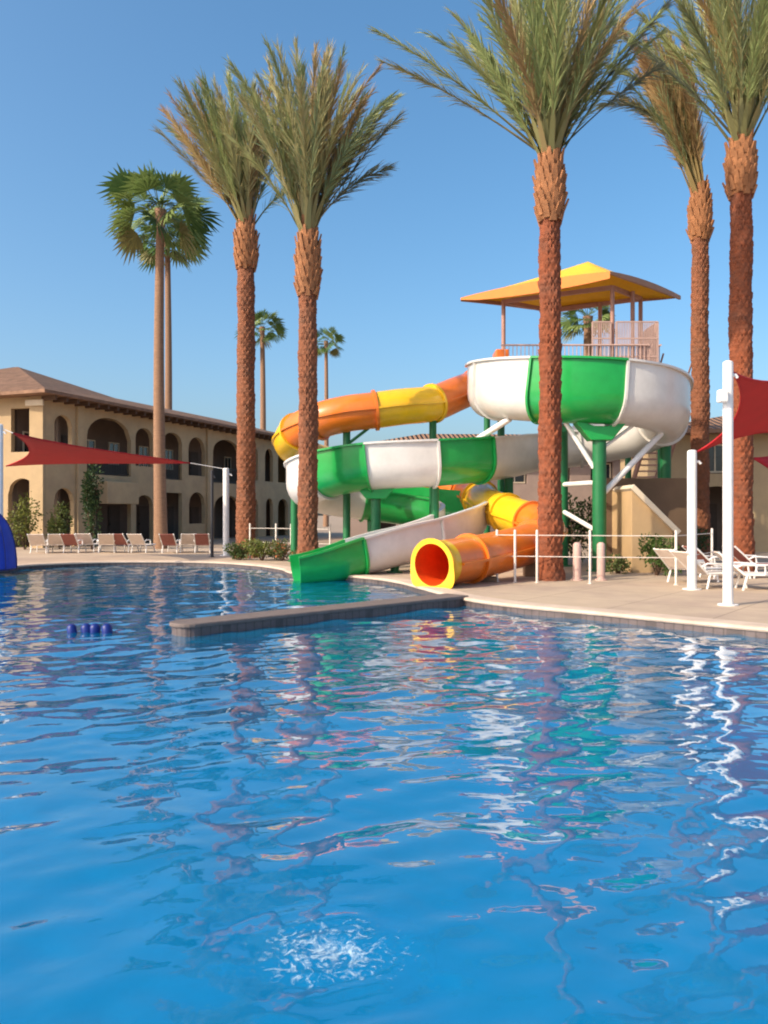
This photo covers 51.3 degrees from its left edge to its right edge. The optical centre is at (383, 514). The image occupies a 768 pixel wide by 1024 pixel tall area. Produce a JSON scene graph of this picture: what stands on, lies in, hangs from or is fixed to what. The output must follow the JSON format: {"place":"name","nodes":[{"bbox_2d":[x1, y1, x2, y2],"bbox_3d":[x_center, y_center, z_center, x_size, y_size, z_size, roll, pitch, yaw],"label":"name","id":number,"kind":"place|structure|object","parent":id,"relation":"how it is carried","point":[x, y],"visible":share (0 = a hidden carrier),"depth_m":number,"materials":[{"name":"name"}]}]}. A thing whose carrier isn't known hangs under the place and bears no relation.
{"place":"outdoors","nodes":[
{"label":"outdoors","id":0,"kind":"place"},
{"bbox_2d":[60,516,591,549],"bbox_3d":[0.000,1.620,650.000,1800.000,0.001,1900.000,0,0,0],"label":"ground","id":1,"kind":"structure","parent":0,"point":[335,522],"depth_m":55.15,"materials":[{"name":"beige concrete"}]},
{"bbox_2d":[0,367,290,547],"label":"arcade building","id":2,"kind":"structure","parent":1,"relation":"on","point":[36,405],"depth_m":46.02,"materials":[{"name":"beige paint"}]},
{"bbox_2d":[22,431,28,451],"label":"window","id":3,"kind":"structure","parent":2,"relation":"in","point":[25,448],"depth_m":40.55,"materials":[{"name":"clear glass"}]},
{"bbox_2d":[23,504,28,546],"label":"door","id":4,"kind":"structure","parent":2,"relation":"in","point":[24,504],"depth_m":40.63,"materials":[{"name":"metal"}]},
{"bbox_2d":[62,435,67,443],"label":"door","id":5,"kind":"structure","parent":2,"relation":"in","point":[64,438],"depth_m":43.13,"materials":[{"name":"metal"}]},
{"bbox_2d":[62,505,69,533],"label":"door","id":6,"kind":"structure","parent":2,"relation":"in","point":[68,520],"depth_m":43.32,"materials":[{"name":"metal"}]},
{"bbox_2d":[87,439,94,447],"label":"window","id":7,"kind":"structure","parent":2,"relation":"in","point":[90,443],"depth_m":45.04,"materials":[{"name":"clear glass"}]},
{"bbox_2d":[108,442,118,464],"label":"window","id":8,"kind":"structure","parent":2,"relation":"in","point":[112,446],"depth_m":46.85,"materials":[{"name":"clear glass"}]},
{"bbox_2d":[108,506,119,533],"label":"door","id":9,"kind":"structure","parent":2,"relation":"in","point":[113,511],"depth_m":46.87,"materials":[{"name":"metal"}]},
{"bbox_2d":[138,446,147,466],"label":"window","id":10,"kind":"structure","parent":2,"relation":"in","point":[142,450],"depth_m":49.38,"materials":[{"name":"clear glass"}]},
{"bbox_2d":[138,506,148,540],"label":"door","id":11,"kind":"structure","parent":2,"relation":"in","point":[143,511],"depth_m":49.40,"materials":[{"name":"metal"}]},
{"bbox_2d":[165,449,172,469],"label":"window","id":12,"kind":"structure","parent":2,"relation":"in","point":[168,453],"depth_m":51.77,"materials":[{"name":"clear glass"}]},
{"bbox_2d":[167,506,173,533],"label":"door","id":13,"kind":"structure","parent":2,"relation":"in","point":[170,510],"depth_m":51.94,"materials":[{"name":"metal"}]},
{"bbox_2d":[189,451,197,475],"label":"door","id":14,"kind":"structure","parent":2,"relation":"in","point":[193,456],"depth_m":54.37,"materials":[{"name":"wood"}]},
{"bbox_2d":[190,507,198,523],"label":"window","id":15,"kind":"structure","parent":2,"relation":"in","point":[194,511],"depth_m":54.48,"materials":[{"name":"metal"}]},
{"bbox_2d":[224,457,230,473],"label":"window","id":16,"kind":"structure","parent":2,"relation":"in","point":[227,460],"depth_m":58.44,"materials":[{"name":"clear glass"}]},
{"bbox_2d":[229,508,231,536],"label":"door","id":17,"kind":"structure","parent":2,"relation":"in","point":[230,509],"depth_m":58.77,"materials":[{"name":"metal"}]},
{"bbox_2d":[133,207,207,409],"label":"fan palm","id":18,"kind":"object","parent":1,"relation":"on","point":[149,254],"visible":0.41,"depth_m":69.76,"materials":[{"name":"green plant"}]},
{"bbox_2d":[235,308,288,429],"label":"fan palm","id":19,"kind":"object","parent":1,"relation":"on","point":[279,329],"visible":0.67,"depth_m":94.72,"materials":[{"name":"green plant"}]},
{"bbox_2d":[317,327,344,526],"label":"fan palm","id":20,"kind":"object","parent":1,"relation":"on","point":[339,338],"visible":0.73,"depth_m":109.77,"materials":[{"name":"green plant"}]},
{"bbox_2d":[350,434,619,541],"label":"building","id":21,"kind":"structure","parent":1,"relation":"on","point":[525,486],"depth_m":47.68,"materials":[{"name":"paint"}]},
{"bbox_2d":[381,522,390,528],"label":"door","id":22,"kind":"structure","parent":21,"relation":"in","point":[383,525],"depth_m":48.83,"materials":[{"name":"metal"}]},
{"bbox_2d":[511,475,524,482],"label":"window","id":23,"kind":"structure","parent":21,"relation":"in","point":[519,479],"depth_m":47.79,"materials":[{"name":"grey glass"}]},
{"bbox_2d":[590,463,610,479],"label":"window","id":24,"kind":"structure","parent":21,"relation":"in","point":[608,465],"depth_m":48.06,"materials":[{"name":"black glass"}]},
{"bbox_2d":[560,305,618,355],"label":"fan palm","id":25,"kind":"object","parent":1,"relation":"on","point":[572,322],"visible":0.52,"depth_m":57.73,"materials":[{"name":"green plant"}]},
{"bbox_2d":[0,565,767,1023],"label":"pool water","id":26,"kind":"structure","parent":0,"point":[464,815],"depth_m":4.73,"materials":[{"name":"blue liquid"}]},
{"bbox_2d":[67,624,76,632],"bbox_3d":[-4.627,1.728,11.868,0.140,0.225,0.140,-9,-3,0],"label":"pool float","id":27,"kind":"object","parent":26,"relation":"on","point":[71,628],"visible":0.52,"depth_m":11.82,"materials":[{"name":"blue plastic"}]},
{"bbox_2d":[80,623,89,632],"bbox_3d":[-4.433,1.728,11.925,0.154,0.225,0.154,-11,3,0],"label":"pool float","id":28,"kind":"object","parent":26,"relation":"on","point":[84,628],"visible":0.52,"depth_m":11.86,"materials":[{"name":"blue plastic"}]},
{"bbox_2d":[89,623,100,632],"bbox_3d":[-4.314,1.728,11.938,0.161,0.225,0.161,4,8,0],"label":"pool float","id":29,"kind":"object","parent":26,"relation":"on","point":[95,627],"visible":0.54,"depth_m":11.88,"materials":[{"name":"blue plastic"}]},
{"bbox_2d":[101,623,112,633],"bbox_3d":[-4.121,1.728,11.909,0.154,0.225,0.154,-11,-6,0],"label":"pool float","id":30,"kind":"object","parent":26,"relation":"on","point":[106,628],"visible":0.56,"depth_m":11.85,"materials":[{"name":"blue plastic"}]},
{"bbox_2d":[297,942,359,959],"bbox_3d":[-0.220,1.748,3.220,0.900,0.042,0.800,0,0,0],"label":"froth","id":31,"kind":"object","parent":26,"relation":"on","point":[349,951],"visible":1,"depth_m":3.21,"materials":[{"name":"white liquid"}]},
{"bbox_2d":[0,0,767,515],"label":"sky","id":32,"kind":"structure","parent":0,"point":[83,83],"materials":[{"name":"blue"}]},
{"bbox_2d":[16,546,767,623],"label":"pool deck","id":33,"kind":"structure","parent":0,"point":[646,592],"depth_m":17.90,"materials":[{"name":"concrete"}]},
{"bbox_2d":[5,491,43,549],"bbox_3d":[-16.738,0.236,36.984,1.640,2.738,2.062,0,0,0],"label":"shrub","id":34,"kind":"object","parent":33,"relation":"on","point":[19,523],"visible":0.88,"depth_m":36.84,"materials":[{"name":"green plant"}]},
{"bbox_2d":[27,534,52,552],"bbox_3d":[-14.456,1.190,33.651,0.745,0.834,1.644,0,0,-8],"label":"sun lounger","id":35,"kind":"object","parent":33,"relation":"on","point":[37,540],"visible":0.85,"depth_m":33.16,"materials":[{"name":"beige fabric"}]},
{"bbox_2d":[47,534,64,552],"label":"sun lounger","id":36,"kind":"object","parent":33,"relation":"on","point":[54,539],"visible":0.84,"depth_m":33.44,"materials":[{"name":"beige fabric"}]},
{"bbox_2d":[46,501,73,548],"bbox_3d":[-15.275,0.461,37.493,1.253,2.288,1.541,0,0,-10],"label":"shrub","id":37,"kind":"object","parent":33,"relation":"on","point":[55,526],"visible":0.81,"depth_m":37.44,"materials":[{"name":"green plant"}]},
{"bbox_2d":[59,534,86,552],"bbox_3d":[-13.143,1.190,33.852,0.745,0.834,1.644,0,0,-4],"label":"sun lounger","id":38,"kind":"object","parent":33,"relation":"on","point":[69,539],"visible":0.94,"depth_m":33.37,"materials":[{"name":"red fabric"}]},
{"bbox_2d":[75,533,97,551],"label":"sun lounger","id":39,"kind":"object","parent":33,"relation":"on","point":[87,539],"visible":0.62,"depth_m":34.12,"materials":[{"name":"beige fabric"}]},
{"bbox_2d":[80,464,104,549],"bbox_3d":[-13.502,-0.612,36.980,1.192,4.428,1.271,0,0,0],"label":"shrub","id":40,"kind":"object","parent":33,"relation":"on","point":[90,496],"visible":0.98,"depth_m":36.88,"materials":[{"name":"green plant"}]},
{"bbox_2d":[97,534,115,552],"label":"sun lounger","id":41,"kind":"object","parent":33,"relation":"on","point":[105,539],"visible":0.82,"depth_m":33.55,"materials":[{"name":"beige fabric"}]},
{"bbox_2d":[109,533,138,552],"bbox_3d":[-11.108,1.190,34.251,0.745,0.834,1.644,0,0,7],"label":"sun lounger","id":42,"kind":"object","parent":33,"relation":"on","point":[119,539],"visible":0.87,"depth_m":33.78,"materials":[{"name":"red fabric"}]},
{"bbox_2d":[127,534,155,552],"bbox_3d":[-10.323,1.190,34.052,0.745,0.834,1.644,0,0,5],"label":"sun lounger","id":43,"kind":"object","parent":33,"relation":"on","point":[136,539],"visible":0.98,"depth_m":33.58,"materials":[{"name":"beige fabric"}]},
{"bbox_2d":[95,162,222,548],"bbox_3d":[-10.773,-7.489,38.053,5.438,18.191,5.367,0,0,36],"label":"fan palm","id":44,"kind":"object","parent":33,"relation":"on","point":[124,189],"visible":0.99,"depth_m":37.74,"materials":[{"name":"green plant"}]},
{"bbox_2d":[159,534,182,552],"bbox_3d":[-9.000,1.190,33.852,0.745,0.834,1.644,0,0,0],"label":"sun lounger","id":45,"kind":"object","parent":33,"relation":"on","point":[168,540],"visible":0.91,"depth_m":33.37,"materials":[{"name":"red fabric"}]},
{"bbox_2d":[179,534,195,552],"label":"sun lounger","id":46,"kind":"object","parent":33,"relation":"on","point":[187,539],"visible":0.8,"depth_m":33.75,"materials":[{"name":"beige fabric"}]},
{"bbox_2d":[193,534,209,552],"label":"sun lounger","id":47,"kind":"object","parent":33,"relation":"on","point":[201,539],"visible":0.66,"depth_m":33.53,"materials":[{"name":"red fabric"}]},
{"bbox_2d":[210,470,215,556],"bbox_3d":[-6.514,-0.052,30.300,0.240,3.304,0.236,0,0,40],"label":"lamp pole","id":48,"kind":"object","parent":33,"relation":"on","point":[212,476],"visible":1,"depth_m":30.27,"materials":[{"name":"metal"}]},
{"bbox_2d":[148,67,291,557],"bbox_3d":[-5.618,-7.524,30.407,5.215,18.247,6.656,0,0,33],"label":"date palm","id":49,"kind":"object","parent":33,"relation":"on","point":[229,174],"visible":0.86,"depth_m":29.66,"materials":[{"name":"green plant"}]},
{"bbox_2d":[220,468,231,555],"bbox_3d":[-6.216,-0.125,31.500,0.490,3.451,0.473,0,0,0],"label":"sail post","id":50,"kind":"object","parent":33,"relation":"on","point":[226,474],"visible":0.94,"depth_m":31.39,"materials":[{"name":"white metal"}]},
{"bbox_2d":[223,541,251,559],"bbox_3d":[-5.229,1.283,28.605,1.085,0.714,1.094,0,0,0],"label":"shrub","id":51,"kind":"object","parent":33,"relation":"on","point":[238,552],"visible":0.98,"depth_m":28.41,"materials":[{"name":"green plant"}]},
{"bbox_2d":[241,537,279,559],"bbox_3d":[-4.293,1.187,28.282,1.607,0.847,1.284,0,0,-21],"label":"shrub","id":52,"kind":"object","parent":33,"relation":"on","point":[258,549],"visible":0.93,"depth_m":27.99,"materials":[{"name":"green plant"}]},
{"bbox_2d":[268,538,290,560],"bbox_3d":[-3.595,1.202,28.121,0.975,0.854,1.183,0,0,-27],"label":"shrub","id":53,"kind":"object","parent":33,"relation":"on","point":[282,550],"visible":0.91,"depth_m":27.93,"materials":[{"name":"green plant"}]},
{"bbox_2d":[249,523,330,559],"bbox_3d":[-3.281,0.950,28.090,3.742,1.300,0.322,0,0,33],"label":"pool fence","id":54,"kind":"object","parent":33,"relation":"on","point":[275,528],"visible":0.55,"depth_m":28.57,"materials":[{"name":"metal"}]},
{"bbox_2d":[218,34,408,553],"bbox_3d":[-2.045,-5.918,23.003,5.613,15.036,4.950,0,0,0],"label":"date palm","id":55,"kind":"object","parent":33,"relation":"on","point":[311,157],"visible":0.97,"depth_m":22.58,"materials":[{"name":"green plant"}]},
{"bbox_2d":[17,560,767,631],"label":"pool coping","id":56,"kind":"object","parent":33,"relation":"on","point":[730,624],"visible":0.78,"depth_m":14.20,"materials":[{"name":"stone"}]},
{"bbox_2d":[0,424,5,515],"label":"sail post","id":57,"kind":"object","parent":56,"relation":"on","point":[1,468],"visible":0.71,"depth_m":24.55,"materials":[{"name":"white metal"}]},
{"bbox_2d":[4,429,222,468],"bbox_3d":[-9.682,-2.243,27.889,8.073,0.887,5.847,0,0,-11],"label":"shade sail","id":58,"kind":"object","parent":57,"relation":"hanging from","point":[43,452],"visible":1,"depth_m":28.80,"materials":[{"name":"red fabric"}]},
{"bbox_2d":[0,514,16,570],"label":"dome canopy","id":59,"kind":"object","parent":56,"relation":"on","point":[8,556],"visible":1,"depth_m":23.28,"materials":[{"name":"blue fabric"}]},
{"bbox_2d":[272,349,567,588],"bbox_3d":[0.963,-2.204,23.902,9.615,7.642,13.308,0,0,0],"label":"tube slide","id":60,"kind":"object","parent":33,"relation":"on","point":[464,558],"visible":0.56,"depth_m":25.00,"materials":[{"name":"orange plastic"}]},
{"bbox_2d":[283,355,693,582],"bbox_3d":[3.134,-1.862,25.271,12.438,7.610,7.854,0,0,-9],"label":"flume slide","id":61,"kind":"object","parent":33,"relation":"on","point":[615,408],"visible":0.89,"depth_m":23.45,"materials":[{"name":"green plastic"}]},
{"bbox_2d":[365,0,674,580],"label":"date palm","id":62,"kind":"object","parent":33,"relation":"on","point":[555,74],"visible":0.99,"depth_m":19.45,"materials":[{"name":"green plant"}]},
{"bbox_2d":[461,262,690,532],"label":"slide tower","id":63,"kind":"structure","parent":33,"relation":"on","point":[585,285],"depth_m":29.61,"materials":[{"name":"yellow metal"}]},
{"bbox_2d":[571,542,582,580],"bbox_3d":[4.729,1.135,19.600,0.300,0.930,0.300,0,0,0],"label":"bollard","id":64,"kind":"object","parent":33,"relation":"on","point":[576,561],"visible":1,"depth_m":19.51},
{"bbox_2d":[568,492,591,561],"bbox_3d":[6.203,0.424,26.012,1.890,2.379,1.938,0,0,0],"label":"shrub","id":65,"kind":"object","parent":33,"relation":"on","point":[578,528],"visible":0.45,"depth_m":25.79,"materials":[{"name":"green plant"}]},
{"bbox_2d":[595,542,606,580],"bbox_3d":[5.316,1.135,19.600,0.300,0.930,0.300,0,0,0],"label":"bollard","id":66,"kind":"object","parent":33,"relation":"on","point":[600,562],"visible":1,"depth_m":19.51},
{"bbox_2d":[496,528,713,584],"bbox_3d":[5.956,0.975,19.134,6.272,1.250,2.124,0,0,-17],"label":"pool fence","id":67,"kind":"object","parent":33,"relation":"on","point":[589,535],"visible":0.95,"depth_m":18.77,"materials":[{"name":"metal"}]},
{"bbox_2d":[606,553,630,573],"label":"shrub","id":68,"kind":"object","parent":33,"relation":"on","point":[618,564],"visible":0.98,"depth_m":21.73,"materials":[{"name":"green plant"}]},
{"bbox_2d":[606,478,686,572],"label":"stucco wall","id":69,"kind":"structure","parent":33,"relation":"on","point":[643,506],"depth_m":23.29,"materials":[{"name":"beige paint"}]},
{"bbox_2d":[592,27,714,557],"bbox_3d":[8.976,-7.451,26.988,3.735,18.102,3.168,0,0,-34],"label":"date palm","id":70,"kind":"object","parent":33,"relation":"on","point":[672,114],"visible":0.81,"depth_m":26.75,"materials":[{"name":"green plant"}]},
{"bbox_2d":[636,532,681,576],"bbox_3d":[7.324,1.033,21.168,1.218,1.186,1.177,0,0,0],"label":"shrub","id":71,"kind":"object","parent":33,"relation":"on","point":[654,542],"visible":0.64,"depth_m":21.16,"materials":[{"name":"green plant"}]},
{"bbox_2d":[653,548,721,581],"bbox_3d":[7.180,1.190,18.926,1.644,0.834,0.745,0,0,-30],"label":"sun lounger","id":72,"kind":"object","parent":33,"relation":"on","point":[669,563],"visible":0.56,"depth_m":18.76,"materials":[{"name":"beige fabric"}]},
{"bbox_2d":[682,450,701,589],"bbox_3d":[6.629,0.101,17.200,0.406,2.998,0.386,0,0,0],"label":"sail post","id":73,"kind":"object","parent":33,"relation":"on","point":[692,461],"visible":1,"depth_m":17.11,"materials":[{"name":"white metal"}]},
{"bbox_2d":[619,0,767,571],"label":"date palm","id":74,"kind":"object","parent":33,"relation":"on","point":[738,81],"visible":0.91,"depth_m":22.22,"materials":[{"name":"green plant"}]},
{"bbox_2d":[620,416,767,551],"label":"arched building","id":75,"kind":"structure","parent":33,"relation":"on","point":[760,474],"depth_m":34.88,"materials":[{"name":"paint"}]},
{"bbox_2d":[709,504,716,549],"bbox_3d":[14.655,0.550,36.469,1.000,2.100,0.061,0,0,7],"label":"door","id":76,"kind":"structure","parent":75,"relation":"in","point":[713,507],"depth_m":36.40,"materials":[{"name":"metal"}]},
{"bbox_2d":[709,444,722,472],"bbox_3d":[14.482,-2.475,35.024,1.680,1.250,0.060,0,0,7],"label":"window","id":77,"kind":"structure","parent":75,"relation":"in","point":[715,452],"depth_m":35.01,"materials":[{"name":"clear glass"}]},
{"bbox_2d":[697,525,710,554],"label":"shrub","id":78,"kind":"object","parent":33,"relation":"on","point":[702,539],"visible":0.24,"depth_m":25.65,"materials":[{"name":"green plant"}]},
{"bbox_2d":[669,550,747,588],"bbox_3d":[7.178,1.190,17.613,1.644,0.834,0.745,0,0,-15],"label":"sun lounger","id":79,"kind":"object","parent":33,"relation":"on","point":[680,557],"visible":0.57,"depth_m":17.39,"materials":[{"name":"white paint"}]},
{"bbox_2d":[682,545,750,578],"bbox_3d":[8.476,1.190,20.309,1.644,0.834,0.745,0,0,-10],"label":"sun lounger","id":80,"kind":"object","parent":33,"relation":"on","point":[705,558],"visible":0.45,"depth_m":20.09,"materials":[{"name":"white paint"}]},
{"bbox_2d":[717,360,738,605],"bbox_3d":[6.092,-0.567,14.200,0.412,4.334,0.347,0,0,0],"label":"sail post","id":81,"kind":"object","parent":33,"relation":"on","point":[725,395],"visible":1,"depth_m":14.12,"materials":[{"name":"white metal"}]},
{"bbox_2d":[697,371,767,452],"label":"shade sail","id":82,"kind":"object","parent":81,"relation":"hanging from","point":[751,417],"visible":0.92,"depth_m":16.20,"materials":[{"name":"red fabric"}]},
{"bbox_2d":[711,550,767,590],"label":"sun lounger","id":83,"kind":"object","parent":33,"relation":"on","point":[719,555],"visible":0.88,"depth_m":17.03,"materials":[{"name":"white paint"}]},
{"bbox_2d":[722,545,767,578],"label":"sun lounger","id":84,"kind":"object","parent":33,"relation":"on","point":[739,555],"visible":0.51,"depth_m":20.30,"materials":[{"name":"white paint"}]},
{"bbox_2d":[753,456,767,467],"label":"shade sail","id":85,"kind":"object","parent":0,"point":[763,461],"visible":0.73,"depth_m":24.21,"materials":[{"name":"red fabric"}]},
{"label":"pool basin","id":86,"kind":"structure","parent":0,"visible":0},
{"bbox_2d":[169,593,468,636],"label":"divider wall","id":87,"kind":"structure","parent":86,"relation":"on","point":[195,627],"depth_m":12.97,"materials":[{"name":"concrete"}]},
{"bbox_2d":[0,563,767,638],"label":"waterline tile","id":88,"kind":"object","parent":86,"relation":"attached to","point":[713,630],"visible":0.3,"depth_m":14.13,"materials":[{"name":"blue tile"}]}
]}

